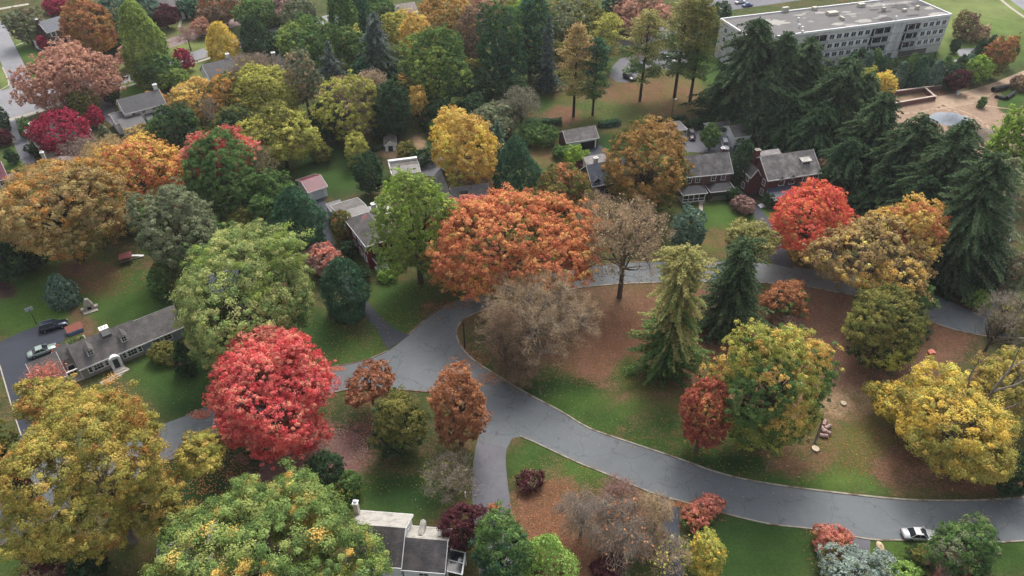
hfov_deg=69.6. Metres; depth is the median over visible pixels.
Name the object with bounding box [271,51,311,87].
gabled house
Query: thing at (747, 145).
columnar evergreen
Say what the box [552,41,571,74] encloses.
broadleaf tree
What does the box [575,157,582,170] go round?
shrub
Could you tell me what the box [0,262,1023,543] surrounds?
loop road
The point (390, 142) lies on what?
garden shed
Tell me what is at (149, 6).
broadleaf tree
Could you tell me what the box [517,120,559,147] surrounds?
shrub
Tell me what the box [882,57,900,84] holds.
columnar evergreen
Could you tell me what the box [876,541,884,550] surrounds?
boulder
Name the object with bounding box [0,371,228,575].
broadleaf tree
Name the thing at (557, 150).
shrub
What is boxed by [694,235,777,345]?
conifer
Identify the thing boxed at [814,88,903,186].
hemlock
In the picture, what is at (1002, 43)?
broadleaf tree
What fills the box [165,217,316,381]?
broadleaf tree
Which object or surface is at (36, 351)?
parked car
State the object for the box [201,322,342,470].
broadleaf tree
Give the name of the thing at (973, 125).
hemlock
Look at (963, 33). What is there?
broadleaf tree
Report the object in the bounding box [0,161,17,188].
brick house
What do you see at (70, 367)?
window
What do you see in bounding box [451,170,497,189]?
bare tree
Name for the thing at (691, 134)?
suv
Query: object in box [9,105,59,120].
pavement
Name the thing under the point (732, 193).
shrub
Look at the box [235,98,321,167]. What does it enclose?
broadleaf tree
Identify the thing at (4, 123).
shrub
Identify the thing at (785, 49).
hemlock
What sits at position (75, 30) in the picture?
broadleaf tree
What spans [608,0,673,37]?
broadleaf tree
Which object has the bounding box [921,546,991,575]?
shrub
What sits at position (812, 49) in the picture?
hemlock
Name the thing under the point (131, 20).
columnar evergreen
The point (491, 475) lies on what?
driveway
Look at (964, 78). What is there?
broadleaf tree
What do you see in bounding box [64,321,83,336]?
storage box
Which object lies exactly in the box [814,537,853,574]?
shrub
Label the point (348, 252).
shrub
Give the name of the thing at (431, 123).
broadleaf tree
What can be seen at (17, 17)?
broadleaf tree
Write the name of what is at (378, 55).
conifer
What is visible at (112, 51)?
shrub
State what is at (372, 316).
driveway
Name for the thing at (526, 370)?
bare tree
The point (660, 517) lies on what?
weeping tree
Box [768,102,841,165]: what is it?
hemlock
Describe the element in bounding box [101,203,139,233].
broadleaf tree
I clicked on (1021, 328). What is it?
broadleaf tree
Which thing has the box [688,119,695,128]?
conical shrub
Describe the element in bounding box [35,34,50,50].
shrub
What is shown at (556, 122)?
hedge
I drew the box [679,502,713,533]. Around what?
shrub
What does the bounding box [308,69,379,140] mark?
broadleaf tree
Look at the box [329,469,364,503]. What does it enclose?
shrub
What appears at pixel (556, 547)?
broadleaf tree
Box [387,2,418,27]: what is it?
brick house
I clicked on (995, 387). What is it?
dead tree
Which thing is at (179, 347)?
columnar evergreen
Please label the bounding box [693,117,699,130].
conical shrub
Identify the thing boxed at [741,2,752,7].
parked car
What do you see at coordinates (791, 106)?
hemlock
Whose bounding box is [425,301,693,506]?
fallen leaves
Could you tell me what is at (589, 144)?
doorway
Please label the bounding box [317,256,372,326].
columnar evergreen
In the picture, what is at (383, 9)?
broadleaf tree
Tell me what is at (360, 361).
kerb
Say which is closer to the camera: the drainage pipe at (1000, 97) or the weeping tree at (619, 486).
the weeping tree at (619, 486)
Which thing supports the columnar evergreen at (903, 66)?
on the ground
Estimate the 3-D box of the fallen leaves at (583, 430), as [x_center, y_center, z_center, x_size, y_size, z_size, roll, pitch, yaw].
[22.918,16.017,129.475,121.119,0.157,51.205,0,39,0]
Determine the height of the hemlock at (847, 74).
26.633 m
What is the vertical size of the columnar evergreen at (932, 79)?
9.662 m
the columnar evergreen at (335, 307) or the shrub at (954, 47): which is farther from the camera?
the shrub at (954, 47)
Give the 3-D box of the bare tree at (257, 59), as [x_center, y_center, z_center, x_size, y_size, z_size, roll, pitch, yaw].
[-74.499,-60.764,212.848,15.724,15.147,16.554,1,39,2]
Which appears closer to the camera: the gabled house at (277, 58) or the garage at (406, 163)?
the garage at (406, 163)
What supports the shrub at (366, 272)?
on the ground
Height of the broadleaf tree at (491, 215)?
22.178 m
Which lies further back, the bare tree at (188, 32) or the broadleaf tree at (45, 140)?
the bare tree at (188, 32)
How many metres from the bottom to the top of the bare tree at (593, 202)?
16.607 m
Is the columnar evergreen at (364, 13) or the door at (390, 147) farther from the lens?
the columnar evergreen at (364, 13)
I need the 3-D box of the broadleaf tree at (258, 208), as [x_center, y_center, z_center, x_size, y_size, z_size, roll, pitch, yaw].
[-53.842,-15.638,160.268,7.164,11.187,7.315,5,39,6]
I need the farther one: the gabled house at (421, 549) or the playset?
the playset
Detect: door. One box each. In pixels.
[312,189,324,199]
[387,145,393,151]
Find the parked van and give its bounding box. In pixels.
[720,138,729,150]
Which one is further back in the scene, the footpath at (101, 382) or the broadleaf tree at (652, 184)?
the broadleaf tree at (652, 184)
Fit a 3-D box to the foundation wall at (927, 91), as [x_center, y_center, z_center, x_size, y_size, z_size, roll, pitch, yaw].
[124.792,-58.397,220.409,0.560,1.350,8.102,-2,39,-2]
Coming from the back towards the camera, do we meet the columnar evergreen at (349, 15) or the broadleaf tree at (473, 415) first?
the columnar evergreen at (349, 15)
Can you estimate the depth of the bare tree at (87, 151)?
179.76 m
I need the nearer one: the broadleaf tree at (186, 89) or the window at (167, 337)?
the window at (167, 337)
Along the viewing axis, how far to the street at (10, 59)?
244.85 m
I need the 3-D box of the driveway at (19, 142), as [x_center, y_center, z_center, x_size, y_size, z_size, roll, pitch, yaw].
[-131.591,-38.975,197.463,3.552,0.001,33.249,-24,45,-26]
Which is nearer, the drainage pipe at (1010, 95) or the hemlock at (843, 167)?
the hemlock at (843, 167)
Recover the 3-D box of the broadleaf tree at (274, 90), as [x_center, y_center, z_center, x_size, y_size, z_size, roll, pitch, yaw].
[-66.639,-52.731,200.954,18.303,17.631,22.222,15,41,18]
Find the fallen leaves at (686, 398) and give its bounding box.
[499,288,955,556]
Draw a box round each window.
[66,363,77,374]
[90,361,106,371]
[126,348,138,356]
[163,334,172,340]
[418,573,428,575]
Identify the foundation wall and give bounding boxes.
[878,85,943,94]
[896,95,936,106]
[923,86,936,100]
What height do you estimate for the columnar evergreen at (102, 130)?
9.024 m
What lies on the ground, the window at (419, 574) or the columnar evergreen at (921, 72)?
the columnar evergreen at (921, 72)
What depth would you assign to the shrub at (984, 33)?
252.33 m
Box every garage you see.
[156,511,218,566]
[296,174,327,199]
[388,156,420,184]
[559,125,598,149]
[664,121,687,138]
[703,121,729,140]
[724,123,751,148]
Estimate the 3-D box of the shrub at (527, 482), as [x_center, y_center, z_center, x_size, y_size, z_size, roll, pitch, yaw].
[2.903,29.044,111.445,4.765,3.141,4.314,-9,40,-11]
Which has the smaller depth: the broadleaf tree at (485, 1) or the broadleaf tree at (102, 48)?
the broadleaf tree at (102, 48)
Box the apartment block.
[714,0,951,67]
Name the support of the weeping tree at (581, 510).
on the ground
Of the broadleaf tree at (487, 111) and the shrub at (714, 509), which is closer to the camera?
the shrub at (714, 509)
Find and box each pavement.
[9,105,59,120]
[118,57,209,88]
[1001,0,1023,17]
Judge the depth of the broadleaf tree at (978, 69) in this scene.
222.47 m
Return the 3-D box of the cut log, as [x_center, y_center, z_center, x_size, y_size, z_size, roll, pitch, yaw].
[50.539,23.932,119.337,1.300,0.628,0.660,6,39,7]
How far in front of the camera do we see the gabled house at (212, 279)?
140.60 m
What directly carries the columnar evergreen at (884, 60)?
on the ground
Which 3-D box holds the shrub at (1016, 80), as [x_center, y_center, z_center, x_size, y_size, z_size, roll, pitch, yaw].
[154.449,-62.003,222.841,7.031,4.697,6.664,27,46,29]
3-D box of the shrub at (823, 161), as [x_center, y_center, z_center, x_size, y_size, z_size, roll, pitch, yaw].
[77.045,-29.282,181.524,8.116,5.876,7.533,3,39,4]
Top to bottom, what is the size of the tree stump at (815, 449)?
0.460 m
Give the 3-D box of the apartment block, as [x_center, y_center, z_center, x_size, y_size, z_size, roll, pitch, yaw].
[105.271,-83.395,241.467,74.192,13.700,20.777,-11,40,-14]
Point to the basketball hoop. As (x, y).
(30, 308)
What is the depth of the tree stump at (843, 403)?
124.71 m
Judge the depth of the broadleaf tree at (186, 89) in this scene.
195.23 m
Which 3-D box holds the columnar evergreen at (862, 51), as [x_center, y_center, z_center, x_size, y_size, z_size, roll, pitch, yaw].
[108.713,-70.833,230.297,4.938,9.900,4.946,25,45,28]
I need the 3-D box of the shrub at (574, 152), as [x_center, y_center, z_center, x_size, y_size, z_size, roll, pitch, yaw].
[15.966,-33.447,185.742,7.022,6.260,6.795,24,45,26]
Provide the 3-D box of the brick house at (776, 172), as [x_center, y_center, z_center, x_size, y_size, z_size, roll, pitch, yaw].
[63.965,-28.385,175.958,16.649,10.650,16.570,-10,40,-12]
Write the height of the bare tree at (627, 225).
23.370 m
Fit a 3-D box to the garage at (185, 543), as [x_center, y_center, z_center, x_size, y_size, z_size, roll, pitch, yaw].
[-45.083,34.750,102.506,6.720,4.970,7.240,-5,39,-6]
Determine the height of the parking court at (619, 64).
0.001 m
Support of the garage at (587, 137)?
on the ground
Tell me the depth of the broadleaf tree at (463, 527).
99.10 m
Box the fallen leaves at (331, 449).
[256,428,367,492]
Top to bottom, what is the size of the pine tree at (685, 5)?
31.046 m
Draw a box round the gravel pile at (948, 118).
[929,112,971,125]
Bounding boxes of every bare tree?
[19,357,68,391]
[53,132,99,159]
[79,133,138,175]
[176,24,197,50]
[200,95,218,127]
[224,50,278,101]
[246,144,278,196]
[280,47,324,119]
[318,258,347,278]
[356,66,386,101]
[420,448,482,506]
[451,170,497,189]
[474,264,604,366]
[480,303,528,377]
[490,341,549,391]
[498,84,545,128]
[576,188,615,236]
[582,193,674,298]
[642,529,696,575]
[773,311,806,330]
[971,289,1023,359]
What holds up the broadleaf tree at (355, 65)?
on the ground
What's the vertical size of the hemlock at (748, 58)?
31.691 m
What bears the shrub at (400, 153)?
on the ground
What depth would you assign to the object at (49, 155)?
189.90 m
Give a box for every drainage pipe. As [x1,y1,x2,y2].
[991,84,1009,91]
[994,95,1005,99]
[1005,91,1016,99]
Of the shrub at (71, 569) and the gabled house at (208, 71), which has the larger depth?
the gabled house at (208, 71)
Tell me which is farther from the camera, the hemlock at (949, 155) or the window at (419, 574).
the hemlock at (949, 155)
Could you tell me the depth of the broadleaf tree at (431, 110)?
199.87 m
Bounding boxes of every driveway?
[9,120,36,167]
[97,92,124,135]
[309,197,408,348]
[419,154,454,175]
[472,440,524,575]
[579,144,611,157]
[661,498,683,575]
[684,126,729,153]
[731,148,793,268]
[852,537,869,575]
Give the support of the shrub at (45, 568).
on the ground
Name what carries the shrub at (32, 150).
on the ground
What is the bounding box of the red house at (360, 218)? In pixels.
[325,197,401,270]
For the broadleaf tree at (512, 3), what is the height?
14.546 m
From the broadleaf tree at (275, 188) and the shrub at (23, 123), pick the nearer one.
the broadleaf tree at (275, 188)
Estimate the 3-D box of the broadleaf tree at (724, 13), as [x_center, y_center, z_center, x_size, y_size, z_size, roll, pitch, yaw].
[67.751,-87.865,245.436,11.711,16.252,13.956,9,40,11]
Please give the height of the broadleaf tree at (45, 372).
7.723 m
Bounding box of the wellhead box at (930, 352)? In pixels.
[927,349,935,356]
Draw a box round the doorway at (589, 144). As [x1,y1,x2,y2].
[580,140,594,148]
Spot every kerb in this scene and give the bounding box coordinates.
[0,67,9,89]
[0,261,721,545]
[0,365,21,434]
[456,281,1023,542]
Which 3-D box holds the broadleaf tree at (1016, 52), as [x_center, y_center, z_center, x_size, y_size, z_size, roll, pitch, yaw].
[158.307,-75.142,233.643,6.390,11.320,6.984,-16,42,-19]
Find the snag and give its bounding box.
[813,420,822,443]
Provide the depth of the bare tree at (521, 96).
196.23 m
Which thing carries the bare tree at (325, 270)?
on the ground
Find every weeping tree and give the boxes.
[550,485,610,544]
[579,492,667,575]
[597,471,640,518]
[637,489,677,543]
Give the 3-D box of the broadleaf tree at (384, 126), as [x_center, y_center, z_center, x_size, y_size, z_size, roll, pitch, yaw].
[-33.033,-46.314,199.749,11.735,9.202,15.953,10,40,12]
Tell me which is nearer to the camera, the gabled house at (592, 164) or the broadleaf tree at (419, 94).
the gabled house at (592, 164)
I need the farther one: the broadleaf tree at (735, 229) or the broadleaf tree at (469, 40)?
the broadleaf tree at (469, 40)
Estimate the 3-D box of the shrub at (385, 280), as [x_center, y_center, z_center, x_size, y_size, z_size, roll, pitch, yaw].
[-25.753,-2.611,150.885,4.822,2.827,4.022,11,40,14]
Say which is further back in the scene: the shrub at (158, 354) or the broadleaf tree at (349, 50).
the broadleaf tree at (349, 50)
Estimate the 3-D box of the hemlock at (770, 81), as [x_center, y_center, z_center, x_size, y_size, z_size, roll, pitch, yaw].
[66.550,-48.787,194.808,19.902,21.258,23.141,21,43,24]
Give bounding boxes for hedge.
[371,143,396,151]
[525,117,562,126]
[597,118,621,128]
[655,114,685,122]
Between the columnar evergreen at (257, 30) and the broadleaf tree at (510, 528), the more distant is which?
the columnar evergreen at (257, 30)
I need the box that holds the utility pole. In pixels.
[463,322,465,348]
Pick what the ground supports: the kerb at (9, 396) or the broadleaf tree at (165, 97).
the broadleaf tree at (165, 97)
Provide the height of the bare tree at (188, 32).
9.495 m
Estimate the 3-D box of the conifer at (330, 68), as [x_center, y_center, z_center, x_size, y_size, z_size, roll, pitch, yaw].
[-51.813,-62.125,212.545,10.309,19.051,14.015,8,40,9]
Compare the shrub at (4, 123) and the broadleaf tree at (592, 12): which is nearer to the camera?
the shrub at (4, 123)
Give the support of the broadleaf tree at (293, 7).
on the ground
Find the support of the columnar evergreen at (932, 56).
on the ground
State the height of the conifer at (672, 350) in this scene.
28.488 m
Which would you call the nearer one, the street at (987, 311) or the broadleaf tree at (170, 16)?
the street at (987, 311)
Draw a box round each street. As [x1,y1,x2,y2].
[0,15,339,121]
[0,21,32,88]
[107,19,240,64]
[978,194,1013,315]
[1011,0,1023,9]
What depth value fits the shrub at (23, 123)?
197.16 m
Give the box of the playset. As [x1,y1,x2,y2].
[118,251,143,265]
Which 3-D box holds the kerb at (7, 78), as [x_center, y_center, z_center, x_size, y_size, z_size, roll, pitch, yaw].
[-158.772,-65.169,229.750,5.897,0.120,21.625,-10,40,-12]
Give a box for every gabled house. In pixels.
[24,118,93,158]
[39,151,81,188]
[108,83,167,136]
[199,52,241,90]
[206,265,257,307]
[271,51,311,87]
[345,500,466,575]
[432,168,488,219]
[578,154,637,198]
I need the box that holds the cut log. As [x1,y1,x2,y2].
[819,433,827,437]
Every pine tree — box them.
[554,21,599,116]
[575,37,615,115]
[619,8,670,101]
[655,0,709,97]
[674,0,726,102]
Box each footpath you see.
[0,3,28,9]
[100,367,128,383]
[698,202,702,214]
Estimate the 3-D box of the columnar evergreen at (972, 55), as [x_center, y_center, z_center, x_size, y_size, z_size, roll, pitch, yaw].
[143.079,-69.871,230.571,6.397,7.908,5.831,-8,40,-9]
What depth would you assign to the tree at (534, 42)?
216.18 m
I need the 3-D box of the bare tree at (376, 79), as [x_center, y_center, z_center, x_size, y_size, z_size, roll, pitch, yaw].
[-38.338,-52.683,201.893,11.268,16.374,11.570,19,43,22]
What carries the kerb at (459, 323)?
on the ground
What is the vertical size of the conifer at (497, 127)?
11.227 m
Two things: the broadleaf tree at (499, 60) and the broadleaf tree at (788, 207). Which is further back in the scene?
the broadleaf tree at (499, 60)
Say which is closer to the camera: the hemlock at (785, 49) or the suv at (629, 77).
the hemlock at (785, 49)
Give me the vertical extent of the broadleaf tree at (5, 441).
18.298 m
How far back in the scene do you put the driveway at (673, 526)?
105.38 m
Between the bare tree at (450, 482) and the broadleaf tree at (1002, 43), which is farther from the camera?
the broadleaf tree at (1002, 43)
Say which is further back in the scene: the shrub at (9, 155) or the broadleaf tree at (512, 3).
the broadleaf tree at (512, 3)
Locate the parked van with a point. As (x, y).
(725, 143)
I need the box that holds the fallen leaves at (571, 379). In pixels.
[7,13,1023,575]
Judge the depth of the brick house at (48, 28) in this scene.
248.33 m
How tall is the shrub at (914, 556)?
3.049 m
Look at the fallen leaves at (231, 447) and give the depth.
116.92 m
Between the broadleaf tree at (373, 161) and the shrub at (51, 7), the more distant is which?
the shrub at (51, 7)
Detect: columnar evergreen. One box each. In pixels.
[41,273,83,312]
[97,123,116,143]
[116,0,171,88]
[172,340,198,377]
[238,14,271,58]
[266,185,328,263]
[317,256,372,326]
[326,0,359,51]
[345,0,370,44]
[492,134,542,204]
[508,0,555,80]
[730,139,754,187]
[848,50,858,58]
[857,47,866,59]
[860,49,876,72]
[867,47,882,67]
[875,54,889,79]
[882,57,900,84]
[892,61,910,87]
[901,52,919,86]
[906,55,929,88]
[924,59,945,86]
[926,52,936,81]
[934,55,954,81]
[942,64,960,91]
[953,54,968,75]
[960,52,978,75]
[970,39,987,59]
[983,34,998,61]
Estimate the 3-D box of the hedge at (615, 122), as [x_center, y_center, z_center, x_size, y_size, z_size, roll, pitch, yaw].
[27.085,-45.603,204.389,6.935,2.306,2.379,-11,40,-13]
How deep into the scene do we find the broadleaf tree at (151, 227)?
140.85 m
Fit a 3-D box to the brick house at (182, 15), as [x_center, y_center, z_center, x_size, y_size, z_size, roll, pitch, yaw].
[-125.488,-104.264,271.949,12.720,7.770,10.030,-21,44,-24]
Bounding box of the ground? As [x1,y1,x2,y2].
[0,0,1023,575]
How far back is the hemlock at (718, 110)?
199.61 m
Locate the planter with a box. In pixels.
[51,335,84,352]
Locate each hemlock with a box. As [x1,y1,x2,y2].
[679,16,797,135]
[686,62,740,129]
[720,66,789,149]
[752,91,811,152]
[758,31,807,125]
[767,54,895,152]
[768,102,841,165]
[788,36,834,113]
[802,74,846,134]
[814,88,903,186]
[818,136,880,208]
[834,160,904,218]
[842,70,882,140]
[862,112,945,212]
[867,117,981,236]
[879,151,1023,305]
[884,175,946,252]
[901,202,986,300]
[937,233,1009,308]
[944,117,995,171]
[983,157,1023,253]
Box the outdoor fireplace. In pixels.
[81,298,98,314]
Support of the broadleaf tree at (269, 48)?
on the ground
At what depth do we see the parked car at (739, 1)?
284.92 m
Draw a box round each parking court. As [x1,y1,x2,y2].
[0,326,67,439]
[610,47,686,81]
[613,24,677,49]
[680,0,797,11]
[879,48,973,72]
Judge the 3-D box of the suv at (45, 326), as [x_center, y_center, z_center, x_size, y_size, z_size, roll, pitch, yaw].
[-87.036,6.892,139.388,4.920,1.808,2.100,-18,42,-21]
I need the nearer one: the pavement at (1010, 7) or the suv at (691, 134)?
the suv at (691, 134)
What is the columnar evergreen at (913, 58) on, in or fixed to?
on the ground
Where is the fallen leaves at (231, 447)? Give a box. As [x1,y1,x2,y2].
[43,73,707,507]
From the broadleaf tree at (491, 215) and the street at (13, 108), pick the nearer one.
the broadleaf tree at (491, 215)
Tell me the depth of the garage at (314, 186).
174.74 m
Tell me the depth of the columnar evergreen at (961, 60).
225.25 m
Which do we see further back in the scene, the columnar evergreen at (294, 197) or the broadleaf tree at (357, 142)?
the broadleaf tree at (357, 142)
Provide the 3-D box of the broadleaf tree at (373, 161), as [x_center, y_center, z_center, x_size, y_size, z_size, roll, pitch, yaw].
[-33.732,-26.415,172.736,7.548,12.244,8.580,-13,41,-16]
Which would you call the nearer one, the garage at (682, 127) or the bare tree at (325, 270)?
the bare tree at (325, 270)
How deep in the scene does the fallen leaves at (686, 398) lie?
119.00 m
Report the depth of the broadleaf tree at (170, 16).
259.95 m
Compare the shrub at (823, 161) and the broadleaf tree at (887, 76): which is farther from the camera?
the broadleaf tree at (887, 76)
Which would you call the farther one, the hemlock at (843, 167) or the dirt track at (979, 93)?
the dirt track at (979, 93)
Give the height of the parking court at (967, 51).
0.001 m
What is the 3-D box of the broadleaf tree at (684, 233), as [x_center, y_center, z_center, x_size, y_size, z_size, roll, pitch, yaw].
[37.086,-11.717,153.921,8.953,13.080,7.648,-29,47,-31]
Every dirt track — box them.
[897,96,972,113]
[933,71,1023,109]
[936,104,1002,144]
[938,107,982,127]
[964,97,1006,108]
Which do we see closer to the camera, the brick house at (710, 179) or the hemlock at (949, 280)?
the hemlock at (949, 280)
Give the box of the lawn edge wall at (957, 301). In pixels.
[951,294,973,310]
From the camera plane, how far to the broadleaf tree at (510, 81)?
205.79 m
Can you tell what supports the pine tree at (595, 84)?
on the ground
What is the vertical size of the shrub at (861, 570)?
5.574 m
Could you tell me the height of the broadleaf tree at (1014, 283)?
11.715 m
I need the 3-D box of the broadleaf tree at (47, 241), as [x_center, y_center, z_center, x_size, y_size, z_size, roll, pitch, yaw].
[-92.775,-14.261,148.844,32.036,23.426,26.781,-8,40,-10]
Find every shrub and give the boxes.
[0,106,11,131]
[0,128,15,145]
[0,234,50,282]
[2,148,20,163]
[6,163,29,178]
[6,475,37,503]
[14,535,83,575]
[15,116,29,137]
[22,142,40,156]
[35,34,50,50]
[40,0,67,16]
[64,547,111,575]
[83,104,104,127]
[99,84,120,103]
[101,38,121,55]
[145,263,181,301]
[146,340,176,365]
[152,68,189,89]
[172,47,197,69]
[304,446,346,491]
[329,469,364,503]
[330,209,351,240]
[339,240,358,258]
[352,264,373,283]
[377,268,395,284]
[396,140,416,157]
[408,148,434,166]
[487,503,500,512]
[514,467,545,494]
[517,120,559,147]
[551,144,565,158]
[563,144,589,166]
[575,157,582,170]
[588,551,627,575]
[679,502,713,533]
[683,117,689,128]
[687,526,728,575]
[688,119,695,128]
[692,491,727,521]
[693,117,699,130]
[699,118,705,129]
[726,185,743,202]
[730,194,756,214]
[761,192,777,208]
[806,522,855,559]
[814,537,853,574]
[816,541,899,575]
[817,157,827,180]
[873,545,896,572]
[886,560,926,575]
[904,543,941,575]
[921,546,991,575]
[948,38,961,52]
[960,285,993,310]
[971,24,990,41]
[976,96,988,107]
[993,449,1023,498]
[1009,74,1023,91]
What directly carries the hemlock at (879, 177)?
on the ground
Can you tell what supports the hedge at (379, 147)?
on the ground
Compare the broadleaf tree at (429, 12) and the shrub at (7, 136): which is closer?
the shrub at (7, 136)
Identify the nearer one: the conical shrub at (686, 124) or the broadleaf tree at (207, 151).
the broadleaf tree at (207, 151)
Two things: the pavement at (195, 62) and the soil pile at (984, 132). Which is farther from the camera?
the pavement at (195, 62)
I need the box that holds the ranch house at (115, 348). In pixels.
[25,305,185,392]
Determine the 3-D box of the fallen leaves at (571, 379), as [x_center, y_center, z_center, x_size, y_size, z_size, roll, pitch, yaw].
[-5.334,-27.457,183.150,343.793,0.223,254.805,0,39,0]
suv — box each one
[38,319,67,332]
[622,72,633,80]
[687,129,695,139]
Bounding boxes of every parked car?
[26,343,56,358]
[734,0,745,3]
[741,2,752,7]
[900,527,933,542]
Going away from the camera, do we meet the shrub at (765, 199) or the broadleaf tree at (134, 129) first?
the shrub at (765, 199)
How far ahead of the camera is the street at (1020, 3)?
286.65 m
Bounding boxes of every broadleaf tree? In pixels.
[0,5,43,44]
[0,155,136,264]
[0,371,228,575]
[0,418,30,486]
[7,35,128,113]
[22,106,93,156]
[57,0,119,53]
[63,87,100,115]
[87,130,198,208]
[90,29,117,54]
[96,0,140,40]
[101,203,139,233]
[114,45,137,68]
[121,176,227,270]
[122,122,156,150]
[132,49,182,83]
[135,0,162,17]
[137,456,399,575]
[141,100,201,154]
[145,89,169,104]
[152,3,179,28]
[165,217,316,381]
[166,75,221,129]
[175,0,202,16]
[177,122,263,229]
[188,16,209,36]
[195,0,240,24]
[199,69,251,125]
[201,103,266,149]
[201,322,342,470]
[204,21,240,61]
[222,206,252,239]
[227,0,279,25]
[227,59,304,123]
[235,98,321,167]
[244,192,275,236]
[249,167,301,218]
[258,0,299,23]
[260,30,290,64]
[272,11,337,76]
[280,0,317,37]
[301,241,345,275]
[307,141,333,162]
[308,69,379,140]
[308,100,346,140]
[333,23,367,65]
[344,131,369,166]
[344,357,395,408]
[350,56,372,85]
[350,149,382,195]
[356,0,398,29]
[365,165,463,283]
[365,381,432,460]
[368,96,403,139]
[371,76,415,138]
[378,6,417,45]
[391,72,415,100]
[395,21,476,102]
[396,8,433,67]
[408,85,428,125]
[413,98,462,127]
[416,0,475,47]
[417,182,613,308]
[426,117,444,133]
[426,357,492,447]
[428,102,501,186]
[436,502,490,555]
[454,4,486,70]
[454,90,486,116]
[462,65,497,102]
[465,58,481,88]
[467,499,537,575]
[468,99,519,147]
[469,0,515,21]
[474,0,529,90]
[493,74,531,108]
[504,0,545,21]
[514,532,581,575]
[525,162,593,212]
[533,0,606,49]
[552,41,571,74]
[589,12,630,66]
[601,114,695,212]
[602,0,627,27]
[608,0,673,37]
[667,201,708,250]
[678,375,733,453]
[698,317,844,457]
[699,122,721,150]
[703,1,734,48]
[722,216,783,257]
[756,277,811,320]
[767,177,859,265]
[798,191,955,302]
[838,280,932,375]
[860,354,1023,486]
[861,65,880,92]
[876,69,899,92]
[888,274,941,314]
[917,511,1004,575]
[943,66,973,91]
[952,9,983,42]
[964,54,996,84]
[964,344,1023,416]
[978,35,1015,77]
[981,102,1023,189]
[985,300,1023,340]
[991,252,1023,296]
[1000,32,1022,66]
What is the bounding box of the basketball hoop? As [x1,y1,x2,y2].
[24,306,36,323]
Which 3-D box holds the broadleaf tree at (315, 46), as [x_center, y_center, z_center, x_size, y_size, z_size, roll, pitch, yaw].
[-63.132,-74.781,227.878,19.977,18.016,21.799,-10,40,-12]
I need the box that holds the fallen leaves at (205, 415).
[189,366,345,443]
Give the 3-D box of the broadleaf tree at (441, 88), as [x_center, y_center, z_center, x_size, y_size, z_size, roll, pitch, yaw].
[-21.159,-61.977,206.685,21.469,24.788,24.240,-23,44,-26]
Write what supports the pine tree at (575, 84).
on the ground
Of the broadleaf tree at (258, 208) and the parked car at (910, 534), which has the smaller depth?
the parked car at (910, 534)
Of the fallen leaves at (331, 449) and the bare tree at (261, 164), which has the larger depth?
the bare tree at (261, 164)
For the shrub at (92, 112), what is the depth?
201.51 m
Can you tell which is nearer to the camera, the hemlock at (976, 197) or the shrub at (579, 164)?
the hemlock at (976, 197)
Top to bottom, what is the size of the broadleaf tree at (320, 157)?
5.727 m
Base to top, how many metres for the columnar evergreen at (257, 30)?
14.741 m
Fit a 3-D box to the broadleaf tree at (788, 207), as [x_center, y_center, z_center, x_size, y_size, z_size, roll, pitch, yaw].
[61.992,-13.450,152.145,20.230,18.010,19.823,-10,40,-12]
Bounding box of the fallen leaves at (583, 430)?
[306,287,965,503]
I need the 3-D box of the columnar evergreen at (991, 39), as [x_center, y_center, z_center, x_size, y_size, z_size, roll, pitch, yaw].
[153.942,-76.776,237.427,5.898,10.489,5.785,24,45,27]
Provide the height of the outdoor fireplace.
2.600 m
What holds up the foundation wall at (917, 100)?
on the ground
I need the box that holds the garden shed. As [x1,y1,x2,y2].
[384,133,396,151]
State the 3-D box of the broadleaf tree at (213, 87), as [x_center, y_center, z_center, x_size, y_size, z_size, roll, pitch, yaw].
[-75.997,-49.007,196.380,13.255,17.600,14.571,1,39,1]
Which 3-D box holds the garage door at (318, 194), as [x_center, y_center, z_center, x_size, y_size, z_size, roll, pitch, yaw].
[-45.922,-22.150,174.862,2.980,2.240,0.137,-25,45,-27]
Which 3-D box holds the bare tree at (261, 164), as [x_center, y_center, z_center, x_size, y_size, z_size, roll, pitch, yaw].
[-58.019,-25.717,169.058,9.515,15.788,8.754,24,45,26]
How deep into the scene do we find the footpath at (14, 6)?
282.97 m
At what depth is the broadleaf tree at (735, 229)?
144.76 m
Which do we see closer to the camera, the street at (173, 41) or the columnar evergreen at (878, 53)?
the columnar evergreen at (878, 53)
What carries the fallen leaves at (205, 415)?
on the ground
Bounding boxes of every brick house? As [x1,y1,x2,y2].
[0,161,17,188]
[33,16,72,50]
[158,0,193,18]
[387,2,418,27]
[669,146,735,203]
[740,148,823,207]
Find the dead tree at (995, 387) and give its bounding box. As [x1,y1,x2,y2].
[962,343,1023,438]
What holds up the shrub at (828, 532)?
on the ground
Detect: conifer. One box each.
[317,40,351,101]
[349,11,411,97]
[492,119,505,157]
[533,15,565,94]
[622,242,719,388]
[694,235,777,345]
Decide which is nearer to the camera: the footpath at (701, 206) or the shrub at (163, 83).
the footpath at (701, 206)
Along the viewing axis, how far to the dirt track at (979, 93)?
220.60 m
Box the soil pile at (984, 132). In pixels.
[945,127,996,142]
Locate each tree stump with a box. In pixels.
[811,445,819,452]
[840,401,846,406]
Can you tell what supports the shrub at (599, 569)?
on the ground
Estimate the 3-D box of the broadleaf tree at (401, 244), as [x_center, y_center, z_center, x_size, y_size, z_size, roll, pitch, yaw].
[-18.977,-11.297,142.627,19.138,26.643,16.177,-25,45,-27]
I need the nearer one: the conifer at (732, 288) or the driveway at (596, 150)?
the conifer at (732, 288)
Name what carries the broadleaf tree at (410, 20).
on the ground

